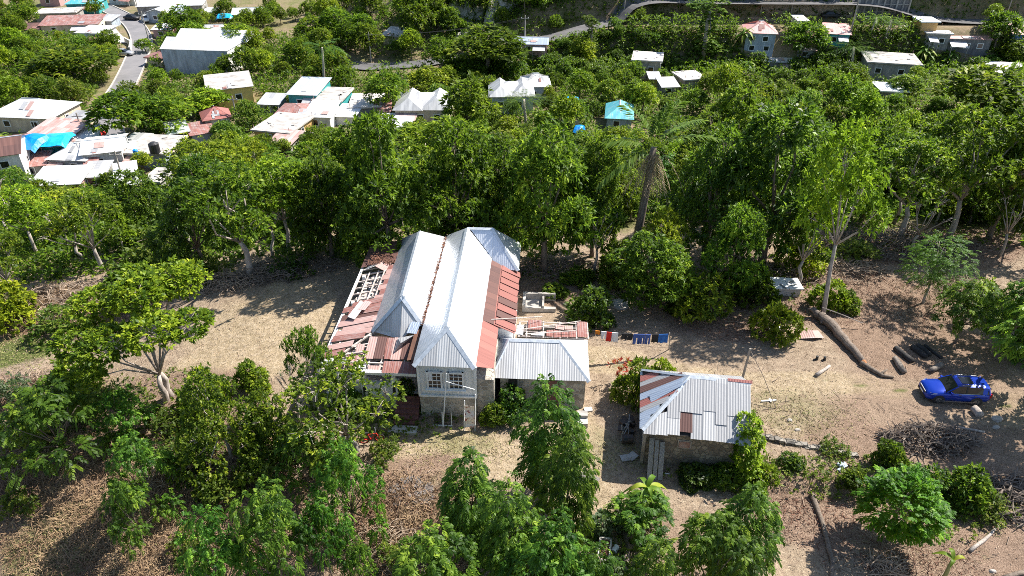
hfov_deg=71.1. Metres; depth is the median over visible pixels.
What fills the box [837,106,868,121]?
valley tree
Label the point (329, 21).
valley tree
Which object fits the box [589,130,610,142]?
valley tree
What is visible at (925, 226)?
dead tree
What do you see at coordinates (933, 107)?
valley tree
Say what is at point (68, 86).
valley scrub
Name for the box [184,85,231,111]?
valley tree
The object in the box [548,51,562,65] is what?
dark bank tree
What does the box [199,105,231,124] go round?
kiosk
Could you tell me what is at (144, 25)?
utility pole
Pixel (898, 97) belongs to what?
valley tree
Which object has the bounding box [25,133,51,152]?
tarpaulin
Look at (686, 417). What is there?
stone cottage
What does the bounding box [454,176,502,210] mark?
lime tree
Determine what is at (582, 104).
valley tree
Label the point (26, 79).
valley tree
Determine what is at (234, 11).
house
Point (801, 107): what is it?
lime tree
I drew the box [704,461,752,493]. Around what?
bush
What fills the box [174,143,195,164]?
valley tree
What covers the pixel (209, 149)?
lime tree
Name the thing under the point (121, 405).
layered tree
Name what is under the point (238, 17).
valley tree
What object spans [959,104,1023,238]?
broadleaf tree
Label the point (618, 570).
pale plant
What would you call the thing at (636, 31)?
dark bank tree
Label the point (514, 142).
valley tree
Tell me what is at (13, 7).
valley tree
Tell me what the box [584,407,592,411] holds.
stone block
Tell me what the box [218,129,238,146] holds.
lime tree
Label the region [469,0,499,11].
valley tree
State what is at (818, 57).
dark bank tree
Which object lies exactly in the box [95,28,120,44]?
valley tree
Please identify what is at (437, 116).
window
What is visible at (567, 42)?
dark bank tree
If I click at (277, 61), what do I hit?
valley tree
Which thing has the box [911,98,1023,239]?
open tree
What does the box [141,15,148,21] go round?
parked car
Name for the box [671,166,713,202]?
broadleaf tree
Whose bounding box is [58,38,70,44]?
valley tree
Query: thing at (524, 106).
coconut palm
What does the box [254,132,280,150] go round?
valley tree
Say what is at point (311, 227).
broadleaf tree
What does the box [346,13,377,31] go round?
valley tree
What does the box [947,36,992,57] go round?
house
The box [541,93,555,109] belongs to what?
valley tree
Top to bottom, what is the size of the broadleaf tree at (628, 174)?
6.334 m
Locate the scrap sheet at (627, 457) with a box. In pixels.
[619,451,638,461]
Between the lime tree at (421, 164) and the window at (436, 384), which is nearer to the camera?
the window at (436, 384)
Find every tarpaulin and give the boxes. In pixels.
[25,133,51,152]
[40,132,75,147]
[216,13,232,19]
[573,125,585,132]
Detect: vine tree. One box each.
[160,361,285,505]
[236,384,304,464]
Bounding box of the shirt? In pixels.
[651,334,658,342]
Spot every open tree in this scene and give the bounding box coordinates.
[0,183,28,218]
[0,225,23,294]
[36,190,124,271]
[80,186,105,209]
[96,220,119,251]
[166,157,296,273]
[240,198,272,234]
[431,195,462,228]
[460,207,510,231]
[567,200,628,272]
[572,148,597,160]
[624,136,675,178]
[775,199,843,282]
[873,130,979,239]
[896,156,937,207]
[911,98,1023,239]
[926,160,961,185]
[1001,139,1023,241]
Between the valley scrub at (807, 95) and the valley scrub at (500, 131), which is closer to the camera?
the valley scrub at (500, 131)
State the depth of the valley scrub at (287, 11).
191.06 m
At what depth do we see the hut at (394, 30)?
157.57 m
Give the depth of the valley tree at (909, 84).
134.53 m
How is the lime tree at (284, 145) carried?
on the ground at (792, 364)
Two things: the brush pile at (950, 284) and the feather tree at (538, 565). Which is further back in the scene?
the brush pile at (950, 284)
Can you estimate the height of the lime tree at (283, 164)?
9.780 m
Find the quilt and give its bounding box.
[464,405,474,427]
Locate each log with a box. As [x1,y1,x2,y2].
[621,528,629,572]
[809,493,834,575]
[814,365,830,376]
[892,356,906,373]
[893,346,914,362]
[910,344,927,358]
[915,343,931,356]
[923,344,942,358]
[927,362,943,372]
[955,426,984,432]
[1002,569,1023,575]
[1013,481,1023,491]
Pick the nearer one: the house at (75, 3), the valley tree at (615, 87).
the valley tree at (615, 87)
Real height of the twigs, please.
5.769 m
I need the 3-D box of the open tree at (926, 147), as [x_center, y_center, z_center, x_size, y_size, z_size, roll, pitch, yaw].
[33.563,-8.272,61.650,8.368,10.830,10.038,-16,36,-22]
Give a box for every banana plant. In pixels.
[623,474,667,524]
[733,27,754,45]
[738,61,757,71]
[912,45,937,61]
[932,548,964,575]
[940,50,959,65]
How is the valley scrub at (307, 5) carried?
on the ground at (792, 364)
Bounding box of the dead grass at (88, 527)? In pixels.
[0,277,504,575]
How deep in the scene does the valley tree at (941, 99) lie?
129.14 m
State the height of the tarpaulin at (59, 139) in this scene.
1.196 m
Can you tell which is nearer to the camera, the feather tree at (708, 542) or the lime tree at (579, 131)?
the feather tree at (708, 542)
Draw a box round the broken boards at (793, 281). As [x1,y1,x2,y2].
[780,280,796,288]
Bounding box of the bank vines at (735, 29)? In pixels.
[442,0,1023,77]
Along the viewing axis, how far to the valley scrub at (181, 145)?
105.98 m
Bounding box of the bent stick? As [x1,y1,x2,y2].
[751,352,775,409]
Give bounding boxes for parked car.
[116,48,134,55]
[123,13,139,20]
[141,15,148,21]
[820,11,840,18]
[918,374,992,405]
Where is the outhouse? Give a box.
[872,81,909,100]
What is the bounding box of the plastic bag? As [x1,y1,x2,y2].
[837,462,847,471]
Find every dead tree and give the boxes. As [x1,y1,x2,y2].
[0,177,15,239]
[36,212,89,260]
[254,190,280,256]
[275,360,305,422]
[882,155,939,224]
[904,197,955,251]
[987,187,1023,256]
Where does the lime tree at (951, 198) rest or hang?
on the ground at (792, 364)
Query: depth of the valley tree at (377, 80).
124.26 m
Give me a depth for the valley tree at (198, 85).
133.39 m
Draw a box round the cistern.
[522,292,555,311]
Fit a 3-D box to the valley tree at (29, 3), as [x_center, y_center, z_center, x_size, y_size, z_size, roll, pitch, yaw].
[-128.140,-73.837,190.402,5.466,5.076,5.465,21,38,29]
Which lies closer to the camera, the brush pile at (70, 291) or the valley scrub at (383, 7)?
the brush pile at (70, 291)
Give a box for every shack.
[18,23,41,34]
[29,149,52,176]
[34,164,94,190]
[65,110,93,124]
[85,160,113,186]
[103,14,120,26]
[112,160,139,195]
[127,132,153,147]
[187,121,214,142]
[203,24,223,28]
[204,7,218,20]
[257,92,286,113]
[272,128,304,153]
[335,103,361,125]
[373,100,391,112]
[517,36,548,59]
[655,76,679,95]
[797,48,816,58]
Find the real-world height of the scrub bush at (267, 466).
2.678 m
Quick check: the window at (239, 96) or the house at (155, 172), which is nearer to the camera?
the house at (155, 172)
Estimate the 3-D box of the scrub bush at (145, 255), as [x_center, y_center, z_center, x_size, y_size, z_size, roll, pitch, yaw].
[-31.874,-3.215,63.328,7.787,6.863,8.030,-11,35,-16]
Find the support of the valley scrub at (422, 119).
on the ground at (792, 364)
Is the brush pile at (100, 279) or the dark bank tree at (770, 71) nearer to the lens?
the brush pile at (100, 279)
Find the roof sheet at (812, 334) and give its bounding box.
[799,330,823,338]
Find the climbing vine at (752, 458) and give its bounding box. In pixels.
[729,409,768,506]
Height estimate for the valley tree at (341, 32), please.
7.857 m
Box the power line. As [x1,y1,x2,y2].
[365,18,524,34]
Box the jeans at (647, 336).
[644,334,650,344]
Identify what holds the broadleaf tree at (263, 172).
on the ground at (792, 364)
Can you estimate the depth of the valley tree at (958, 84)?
118.45 m
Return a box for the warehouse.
[160,28,252,73]
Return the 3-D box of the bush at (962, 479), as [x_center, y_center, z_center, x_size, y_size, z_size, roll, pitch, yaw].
[24.785,10.969,39.273,2.892,3.135,3.024,-1,33,-1]
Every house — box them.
[0,98,81,132]
[0,133,31,181]
[24,117,92,154]
[32,6,83,22]
[38,14,105,34]
[40,0,69,5]
[44,142,88,165]
[48,124,101,152]
[64,0,108,13]
[74,25,117,44]
[78,133,128,164]
[109,0,140,6]
[122,133,187,167]
[135,0,207,15]
[139,167,173,185]
[203,70,253,108]
[231,7,261,23]
[250,111,315,138]
[274,103,309,113]
[285,76,331,102]
[303,100,340,127]
[311,87,353,105]
[317,227,590,434]
[347,93,384,116]
[392,88,453,122]
[488,77,535,113]
[520,73,550,101]
[604,100,633,129]
[631,50,663,78]
[671,69,704,89]
[742,20,777,56]
[822,22,851,52]
[860,50,922,81]
[924,23,953,52]
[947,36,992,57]
[983,61,1022,75]
[1008,23,1023,45]
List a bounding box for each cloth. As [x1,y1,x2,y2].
[611,332,617,342]
[627,334,632,340]
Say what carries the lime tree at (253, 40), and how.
on the ground at (792, 364)
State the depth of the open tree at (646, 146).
84.49 m
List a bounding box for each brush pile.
[0,277,105,320]
[0,367,68,391]
[91,265,190,284]
[130,447,240,494]
[176,268,268,298]
[224,260,315,286]
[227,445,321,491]
[252,252,352,275]
[339,516,423,575]
[519,257,608,285]
[764,254,888,285]
[817,225,985,263]
[859,546,913,575]
[872,415,986,461]
[879,459,933,473]
[933,269,977,296]
[966,467,1023,528]
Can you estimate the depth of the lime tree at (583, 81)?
130.88 m
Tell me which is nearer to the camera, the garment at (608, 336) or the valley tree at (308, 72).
the garment at (608, 336)
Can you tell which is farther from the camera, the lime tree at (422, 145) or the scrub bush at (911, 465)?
the lime tree at (422, 145)
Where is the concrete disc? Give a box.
[611,298,628,309]
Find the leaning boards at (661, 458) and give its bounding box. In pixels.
[647,438,664,479]
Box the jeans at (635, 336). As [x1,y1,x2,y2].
[632,334,639,343]
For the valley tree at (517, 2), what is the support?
on the ground at (792, 364)
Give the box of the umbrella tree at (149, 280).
[43,254,215,403]
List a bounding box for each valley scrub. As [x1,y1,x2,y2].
[0,97,9,107]
[3,165,35,183]
[23,33,40,43]
[24,28,43,39]
[29,74,62,99]
[50,76,95,101]
[50,185,71,202]
[67,34,90,46]
[85,36,101,45]
[111,79,150,103]
[143,78,165,95]
[156,8,168,22]
[171,137,202,157]
[192,70,204,84]
[206,12,215,22]
[210,132,224,140]
[211,7,223,16]
[211,120,244,139]
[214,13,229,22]
[231,99,271,128]
[252,5,271,23]
[260,43,276,52]
[286,7,295,17]
[297,0,316,15]
[312,126,326,135]
[337,0,359,9]
[376,4,389,13]
[397,121,411,136]
[402,116,428,141]
[425,82,449,91]
[444,76,464,88]
[454,73,468,84]
[485,126,516,149]
[486,121,496,131]
[495,6,509,17]
[513,121,539,139]
[570,132,595,151]
[588,99,604,115]
[598,96,612,111]
[695,99,726,128]
[773,78,792,90]
[778,88,790,99]
[784,85,826,117]
[813,98,825,109]
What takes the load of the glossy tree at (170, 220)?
on the ground at (792, 364)
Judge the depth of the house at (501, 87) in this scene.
128.29 m
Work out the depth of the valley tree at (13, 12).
179.20 m
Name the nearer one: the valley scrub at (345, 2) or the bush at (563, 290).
the bush at (563, 290)
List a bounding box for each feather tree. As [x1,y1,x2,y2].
[245,150,302,205]
[346,156,416,238]
[389,516,487,575]
[461,132,512,189]
[496,521,598,575]
[580,540,628,575]
[603,487,674,552]
[637,147,675,191]
[659,163,679,193]
[668,510,765,575]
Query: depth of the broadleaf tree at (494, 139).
69.05 m
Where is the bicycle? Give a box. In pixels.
[359,427,384,443]
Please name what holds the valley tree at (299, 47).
on the ground at (792, 364)
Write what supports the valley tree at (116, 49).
on the ground at (792, 364)
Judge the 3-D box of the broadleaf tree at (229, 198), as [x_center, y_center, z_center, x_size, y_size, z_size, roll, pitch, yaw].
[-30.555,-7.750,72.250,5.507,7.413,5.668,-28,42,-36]
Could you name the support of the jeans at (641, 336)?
hanging from the clothes line
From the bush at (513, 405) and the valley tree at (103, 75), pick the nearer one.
the bush at (513, 405)
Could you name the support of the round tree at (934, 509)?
on the ground at (792, 364)
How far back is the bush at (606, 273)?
55.99 m
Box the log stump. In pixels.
[970,405,983,417]
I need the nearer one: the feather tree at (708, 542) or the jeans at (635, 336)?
the feather tree at (708, 542)
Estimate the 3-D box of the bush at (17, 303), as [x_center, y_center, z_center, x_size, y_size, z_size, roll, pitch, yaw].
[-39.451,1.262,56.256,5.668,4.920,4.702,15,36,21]
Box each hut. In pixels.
[151,23,176,37]
[382,26,404,43]
[646,71,660,88]
[791,15,809,25]
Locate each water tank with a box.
[148,141,160,153]
[769,277,803,296]
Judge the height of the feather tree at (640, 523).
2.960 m
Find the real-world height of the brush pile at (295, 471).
1.531 m
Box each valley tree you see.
[0,0,6,15]
[0,8,13,22]
[1,12,27,30]
[5,1,17,10]
[6,9,24,19]
[7,46,31,63]
[8,0,34,5]
[8,34,41,61]
[14,5,39,22]
[17,0,37,9]
[20,42,120,78]
[22,74,41,97]
[28,178,57,191]
[34,78,55,92]
[35,39,48,48]
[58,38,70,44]
[59,40,82,64]
[82,88,162,133]
[84,0,104,12]
[91,68,110,86]
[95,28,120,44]
[96,171,112,187]
[108,46,121,53]
[132,93,197,133]
[133,38,154,51]
[155,4,206,30]
[155,84,172,93]
[156,89,186,112]
[160,30,177,46]
[169,68,184,83]
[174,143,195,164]
[175,20,205,32]
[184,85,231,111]
[192,82,207,92]
[196,8,210,23]
[205,63,224,73]
[209,122,225,133]
[213,53,236,71]
[214,0,238,13]
[221,22,258,46]
[223,44,262,71]
[228,13,251,25]
[248,139,278,159]
[252,6,274,28]
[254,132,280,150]
[262,0,279,6]
[264,2,276,14]
[271,6,287,24]
[273,61,292,75]
[275,58,286,68]
[281,37,314,66]
[289,8,301,20]
[289,33,310,53]
[292,14,334,41]
[294,144,323,160]
[298,125,325,145]
[301,64,322,76]
[303,12,312,17]
[308,24,340,54]
[314,3,357,44]
[316,46,352,80]
[327,65,355,86]
[332,17,359,52]
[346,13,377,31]
[353,19,385,54]
[354,0,385,15]
[360,113,384,136]
[362,70,408,112]
[387,40,404,55]
[390,0,438,24]
[392,2,406,13]
[398,1,440,42]
[407,64,452,91]
[420,0,451,28]
[421,34,457,67]
[436,6,462,35]
[438,70,501,122]
[440,21,531,71]
[443,0,478,8]
[465,116,490,135]
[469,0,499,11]
[479,106,501,121]
[480,74,496,98]
[493,8,511,25]
[496,137,519,157]
[502,97,521,115]
[511,0,530,11]
[531,0,551,12]
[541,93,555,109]
[549,14,564,31]
[549,70,567,90]
[565,37,597,62]
[566,99,589,119]
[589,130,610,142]
[592,77,624,100]
[593,133,631,159]
[594,69,608,82]
[610,124,639,146]
[611,67,638,87]
[617,78,646,105]
[628,60,645,78]
[633,6,648,21]
[651,118,672,136]
[658,96,673,109]
[664,131,688,150]
[677,87,711,114]
[697,73,716,92]
[731,69,761,93]
[751,81,782,112]
[778,97,794,110]
[780,20,832,58]
[785,86,798,97]
[793,67,815,79]
[794,76,813,90]
[800,79,825,91]
[811,67,833,82]
[817,69,845,104]
[824,71,865,115]
[829,123,844,139]
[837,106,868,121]
[848,65,872,86]
[856,116,881,128]
[868,104,884,119]
[886,92,907,107]
[887,73,926,95]
[890,101,912,116]
[900,95,915,107]
[913,111,955,135]
[922,62,1023,118]
[923,99,947,114]
[931,96,947,103]
[973,102,1017,120]
[978,9,1023,52]
[996,37,1023,60]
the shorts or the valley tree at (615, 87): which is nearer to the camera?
the shorts
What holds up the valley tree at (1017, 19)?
on the ground at (792, 364)
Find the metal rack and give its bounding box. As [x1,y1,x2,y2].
[433,412,451,425]
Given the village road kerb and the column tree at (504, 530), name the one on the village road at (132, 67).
the village road kerb
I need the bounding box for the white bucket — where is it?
[611,544,618,553]
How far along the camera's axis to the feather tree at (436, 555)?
29.80 m
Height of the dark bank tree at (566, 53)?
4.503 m
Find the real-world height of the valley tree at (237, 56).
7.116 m
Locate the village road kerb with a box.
[102,3,152,132]
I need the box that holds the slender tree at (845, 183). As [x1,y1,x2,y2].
[790,110,895,312]
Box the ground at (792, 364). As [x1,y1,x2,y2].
[0,0,1023,575]
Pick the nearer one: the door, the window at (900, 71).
the door
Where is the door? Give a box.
[546,380,558,407]
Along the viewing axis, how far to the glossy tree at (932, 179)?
74.73 m
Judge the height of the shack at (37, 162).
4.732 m
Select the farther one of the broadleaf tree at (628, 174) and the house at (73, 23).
the house at (73, 23)
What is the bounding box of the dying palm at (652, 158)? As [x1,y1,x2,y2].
[583,99,723,243]
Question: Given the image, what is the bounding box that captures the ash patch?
[388,476,434,507]
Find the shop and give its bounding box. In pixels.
[912,16,940,34]
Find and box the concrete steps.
[577,410,587,427]
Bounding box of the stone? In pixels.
[990,415,1002,422]
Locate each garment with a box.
[606,332,611,340]
[621,333,627,339]
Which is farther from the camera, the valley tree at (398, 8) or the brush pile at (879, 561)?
the valley tree at (398, 8)
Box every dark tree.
[0,372,144,490]
[931,279,1002,343]
[982,278,1023,358]
[988,302,1023,362]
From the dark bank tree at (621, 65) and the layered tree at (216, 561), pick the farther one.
the dark bank tree at (621, 65)
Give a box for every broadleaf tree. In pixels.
[179,180,233,234]
[239,155,281,210]
[283,140,359,259]
[291,154,347,221]
[315,115,398,175]
[331,108,448,270]
[403,140,432,156]
[412,113,504,241]
[466,132,513,195]
[470,139,531,239]
[491,112,603,273]
[495,152,545,211]
[535,131,567,191]
[558,126,625,256]
[566,147,634,215]
[615,164,644,220]
[670,109,731,192]
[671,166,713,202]
[678,79,786,216]
[700,199,769,297]
[780,143,821,179]
[832,110,925,226]
[833,114,912,174]
[879,182,904,200]
[908,108,974,146]
[919,133,965,195]
[919,139,971,194]
[931,143,980,194]
[935,182,974,219]
[940,166,988,222]
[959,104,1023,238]
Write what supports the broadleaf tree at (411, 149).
on the ground at (792, 364)
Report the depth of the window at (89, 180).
102.44 m
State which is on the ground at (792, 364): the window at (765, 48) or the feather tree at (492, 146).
the feather tree at (492, 146)
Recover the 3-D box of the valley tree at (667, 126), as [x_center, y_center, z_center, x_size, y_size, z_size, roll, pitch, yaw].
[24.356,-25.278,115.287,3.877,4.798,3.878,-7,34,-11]
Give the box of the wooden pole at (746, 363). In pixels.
[742,348,750,377]
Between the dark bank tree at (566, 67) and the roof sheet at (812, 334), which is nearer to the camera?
the roof sheet at (812, 334)
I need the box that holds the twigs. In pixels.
[0,218,1023,575]
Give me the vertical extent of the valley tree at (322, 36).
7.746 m
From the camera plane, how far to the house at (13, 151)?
101.83 m
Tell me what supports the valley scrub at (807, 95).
on the ground at (792, 364)
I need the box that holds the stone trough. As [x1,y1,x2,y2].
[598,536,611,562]
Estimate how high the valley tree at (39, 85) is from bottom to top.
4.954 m
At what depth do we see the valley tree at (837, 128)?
115.79 m
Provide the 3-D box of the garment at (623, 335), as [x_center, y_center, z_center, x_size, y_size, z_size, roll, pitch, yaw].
[7.593,3.266,48.420,0.416,0.575,0.124,-4,33,-6]
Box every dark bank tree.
[497,53,527,80]
[505,42,525,58]
[537,53,558,66]
[542,64,553,75]
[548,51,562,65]
[552,56,574,79]
[555,38,565,48]
[558,50,577,57]
[559,36,571,48]
[561,54,582,71]
[572,56,589,69]
[588,61,611,74]
[592,65,612,78]
[598,30,612,38]
[608,16,621,26]
[608,48,625,60]
[609,31,617,39]
[610,60,636,75]
[614,24,627,37]
[629,28,641,36]
[638,31,652,43]
[649,32,661,41]
[661,68,669,76]
[747,51,768,65]
[766,67,781,78]
[773,67,792,83]
[789,58,809,72]
[809,50,827,64]
[825,52,840,67]
[837,60,854,72]
[846,61,870,76]
[850,33,863,41]
[894,33,906,43]
[963,56,990,65]
[983,54,1002,61]
[1003,56,1016,61]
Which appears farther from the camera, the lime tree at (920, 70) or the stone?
the lime tree at (920, 70)
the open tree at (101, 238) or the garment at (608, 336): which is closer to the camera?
the garment at (608, 336)
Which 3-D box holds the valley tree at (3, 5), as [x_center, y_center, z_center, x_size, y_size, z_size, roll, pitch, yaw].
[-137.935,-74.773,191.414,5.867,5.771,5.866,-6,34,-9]
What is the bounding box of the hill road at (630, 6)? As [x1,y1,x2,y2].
[349,0,1011,69]
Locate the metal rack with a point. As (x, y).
(446, 417)
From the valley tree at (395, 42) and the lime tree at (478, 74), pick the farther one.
the valley tree at (395, 42)
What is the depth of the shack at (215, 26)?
175.24 m
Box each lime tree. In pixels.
[0,27,30,46]
[0,45,18,69]
[0,75,29,102]
[0,183,56,251]
[18,185,97,237]
[19,51,43,67]
[52,30,65,40]
[92,43,109,72]
[100,208,138,254]
[103,42,116,47]
[130,150,154,173]
[146,67,169,82]
[154,131,263,210]
[202,70,211,81]
[216,148,235,160]
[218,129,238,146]
[228,161,261,202]
[231,134,253,156]
[233,154,334,252]
[238,8,255,23]
[238,135,276,164]
[241,26,266,49]
[253,48,274,67]
[259,26,275,44]
[277,138,290,152]
[289,140,319,156]
[300,52,321,70]
[312,0,337,12]
[317,0,345,16]
[352,5,368,14]
[384,114,486,172]
[394,183,412,231]
[397,26,424,58]
[412,147,451,186]
[436,64,460,81]
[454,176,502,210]
[457,18,467,31]
[467,71,482,78]
[488,114,517,132]
[507,127,525,140]
[532,110,561,130]
[541,84,556,96]
[549,89,585,128]
[563,67,596,98]
[572,128,588,139]
[577,71,597,96]
[607,125,633,148]
[615,173,655,221]
[629,81,659,110]
[630,128,647,141]
[641,205,689,246]
[647,177,664,210]
[657,136,693,162]
[669,145,707,200]
[701,71,712,89]
[706,60,748,97]
[711,85,753,120]
[737,87,771,109]
[789,101,807,120]
[819,103,840,121]
[846,83,889,124]
[859,80,873,94]
[900,107,926,130]
[907,65,930,79]
[926,171,969,223]
[982,3,1004,25]
[1006,60,1023,75]
[1008,70,1023,80]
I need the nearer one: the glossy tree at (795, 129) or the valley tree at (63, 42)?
the glossy tree at (795, 129)
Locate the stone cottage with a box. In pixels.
[640,369,751,466]
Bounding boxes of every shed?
[143,50,164,66]
[144,3,171,22]
[163,119,190,138]
[173,5,183,16]
[761,58,794,69]
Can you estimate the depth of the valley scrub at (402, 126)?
115.54 m
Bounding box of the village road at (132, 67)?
[98,4,151,134]
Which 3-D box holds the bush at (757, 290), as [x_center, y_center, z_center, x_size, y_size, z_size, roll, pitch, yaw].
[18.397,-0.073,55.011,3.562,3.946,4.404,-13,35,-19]
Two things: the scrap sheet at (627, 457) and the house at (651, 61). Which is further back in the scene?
the house at (651, 61)
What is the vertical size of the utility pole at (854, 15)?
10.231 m
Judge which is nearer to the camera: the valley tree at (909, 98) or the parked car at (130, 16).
the valley tree at (909, 98)
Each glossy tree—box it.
[0,166,45,223]
[99,168,168,247]
[141,175,237,279]
[167,151,242,218]
[396,154,433,192]
[541,136,585,195]
[670,119,765,266]
[717,95,856,262]
[798,127,833,147]
[908,146,955,197]
[955,159,1010,223]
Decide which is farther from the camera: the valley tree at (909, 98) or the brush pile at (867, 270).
the valley tree at (909, 98)
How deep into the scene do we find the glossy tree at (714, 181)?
55.57 m
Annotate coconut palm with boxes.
[299,38,350,76]
[498,89,553,124]
[825,39,876,62]
[858,13,893,38]
[872,16,906,39]
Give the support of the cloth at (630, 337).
hanging from the clothes line
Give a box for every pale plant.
[0,371,41,408]
[582,550,598,565]
[586,508,615,540]
[609,563,623,575]
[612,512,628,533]
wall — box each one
[116,29,129,42]
[123,37,131,50]
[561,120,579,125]
[748,17,790,21]
[762,0,854,17]
[763,434,858,458]
[855,0,911,18]
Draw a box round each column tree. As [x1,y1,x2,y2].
[436,445,502,566]
[475,470,544,575]
[508,373,589,515]
[528,504,591,575]
[533,418,602,548]
[623,536,677,575]
[706,480,786,575]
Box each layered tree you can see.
[89,377,159,448]
[97,475,170,562]
[100,431,186,523]
[174,503,278,575]
[225,474,316,575]
[273,424,332,504]
[288,490,358,575]
[309,432,388,547]
[339,536,379,575]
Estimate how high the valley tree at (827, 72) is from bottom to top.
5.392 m
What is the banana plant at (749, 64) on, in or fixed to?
on the ground at (792, 364)
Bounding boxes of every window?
[0,160,10,168]
[2,120,11,126]
[30,167,36,174]
[86,178,97,184]
[235,93,242,99]
[313,119,318,125]
[425,371,444,390]
[433,114,440,120]
[446,372,466,391]
[507,379,518,391]
[613,120,619,126]
[677,439,691,448]
[748,45,754,50]
[762,36,768,41]
[763,46,769,51]
[874,67,881,72]
[897,69,904,74]
[939,38,944,43]
[976,43,983,48]
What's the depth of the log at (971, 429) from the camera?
43.50 m
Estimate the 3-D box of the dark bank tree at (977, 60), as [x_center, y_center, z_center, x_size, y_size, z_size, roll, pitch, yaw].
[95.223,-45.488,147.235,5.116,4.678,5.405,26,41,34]
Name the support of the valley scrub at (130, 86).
on the ground at (792, 364)
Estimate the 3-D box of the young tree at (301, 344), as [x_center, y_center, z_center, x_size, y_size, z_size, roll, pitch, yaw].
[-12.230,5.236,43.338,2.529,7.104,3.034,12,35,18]
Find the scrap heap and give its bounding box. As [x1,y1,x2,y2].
[618,414,634,443]
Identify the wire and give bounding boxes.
[586,337,749,349]
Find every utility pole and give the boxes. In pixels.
[109,151,121,169]
[138,11,151,50]
[227,96,237,120]
[521,15,528,35]
[850,0,858,30]
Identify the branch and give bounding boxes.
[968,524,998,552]
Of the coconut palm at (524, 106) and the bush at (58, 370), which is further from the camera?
the coconut palm at (524, 106)
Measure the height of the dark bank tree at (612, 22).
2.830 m
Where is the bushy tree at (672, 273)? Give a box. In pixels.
[604,228,702,311]
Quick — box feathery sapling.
[893,230,985,303]
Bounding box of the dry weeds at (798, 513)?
[0,229,1023,575]
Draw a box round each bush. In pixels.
[0,278,40,335]
[0,482,41,521]
[10,419,74,457]
[18,303,82,350]
[40,347,107,393]
[65,387,113,424]
[81,236,100,245]
[97,284,149,319]
[108,220,192,271]
[141,400,196,444]
[157,435,220,482]
[164,523,213,571]
[170,365,233,422]
[188,247,235,288]
[192,466,243,522]
[229,436,286,493]
[230,357,272,399]
[264,220,290,241]
[266,241,316,281]
[270,231,294,249]
[280,439,317,466]
[309,440,356,485]
[330,379,369,418]
[346,211,369,241]
[368,433,401,468]
[375,539,413,575]
[398,377,418,400]
[436,210,451,230]
[477,401,508,427]
[489,382,528,428]
[509,224,529,241]
[540,281,571,299]
[557,264,596,288]
[563,282,616,332]
[598,237,646,291]
[662,269,736,323]
[675,461,718,495]
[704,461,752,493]
[729,267,782,310]
[747,300,807,349]
[751,463,780,488]
[772,238,828,279]
[777,450,805,472]
[805,278,853,312]
[819,433,851,455]
[829,237,884,263]
[835,467,866,497]
[836,288,862,316]
[869,437,913,468]
[895,461,930,498]
[904,461,951,503]
[940,461,995,516]
[962,486,1012,529]
[975,276,1016,312]
[980,302,1020,329]
[999,323,1023,368]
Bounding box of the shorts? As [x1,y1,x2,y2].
[601,331,606,338]
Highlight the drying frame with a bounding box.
[442,373,475,430]
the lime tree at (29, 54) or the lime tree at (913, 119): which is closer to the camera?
the lime tree at (913, 119)
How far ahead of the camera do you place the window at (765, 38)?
151.00 m
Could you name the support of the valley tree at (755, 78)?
on the ground at (792, 364)
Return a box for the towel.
[658,334,667,342]
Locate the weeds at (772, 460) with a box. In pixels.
[0,224,1022,575]
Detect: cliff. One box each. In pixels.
[446,1,485,27]
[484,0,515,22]
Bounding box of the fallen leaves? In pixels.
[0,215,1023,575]
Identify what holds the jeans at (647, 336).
hanging from the clothes line
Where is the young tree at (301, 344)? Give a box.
[279,324,332,407]
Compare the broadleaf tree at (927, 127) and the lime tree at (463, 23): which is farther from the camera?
the lime tree at (463, 23)
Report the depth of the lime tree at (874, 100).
114.36 m
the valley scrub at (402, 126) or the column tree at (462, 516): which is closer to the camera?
the column tree at (462, 516)
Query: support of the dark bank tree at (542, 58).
on the ground at (792, 364)
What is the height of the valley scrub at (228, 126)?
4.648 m
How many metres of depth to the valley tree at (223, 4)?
188.33 m
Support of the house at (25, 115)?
on the ground at (792, 364)
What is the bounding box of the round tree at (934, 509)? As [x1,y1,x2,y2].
[851,462,956,547]
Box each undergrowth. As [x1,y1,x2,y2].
[0,0,1023,282]
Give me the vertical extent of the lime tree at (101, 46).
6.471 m
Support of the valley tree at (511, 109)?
on the ground at (792, 364)
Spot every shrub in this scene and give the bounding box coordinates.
[607,357,632,375]
[608,354,653,414]
[650,357,676,371]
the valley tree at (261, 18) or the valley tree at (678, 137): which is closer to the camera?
the valley tree at (678, 137)
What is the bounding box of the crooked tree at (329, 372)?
[265,350,406,476]
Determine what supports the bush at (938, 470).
on the ground at (792, 364)
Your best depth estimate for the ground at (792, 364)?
49.12 m
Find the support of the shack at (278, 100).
on the ground at (792, 364)
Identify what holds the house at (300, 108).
on the ground at (792, 364)
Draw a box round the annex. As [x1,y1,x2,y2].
[382,113,412,129]
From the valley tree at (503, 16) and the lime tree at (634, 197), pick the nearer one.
the lime tree at (634, 197)
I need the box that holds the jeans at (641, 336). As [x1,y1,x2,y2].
[639,334,644,343]
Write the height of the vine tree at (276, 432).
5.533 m

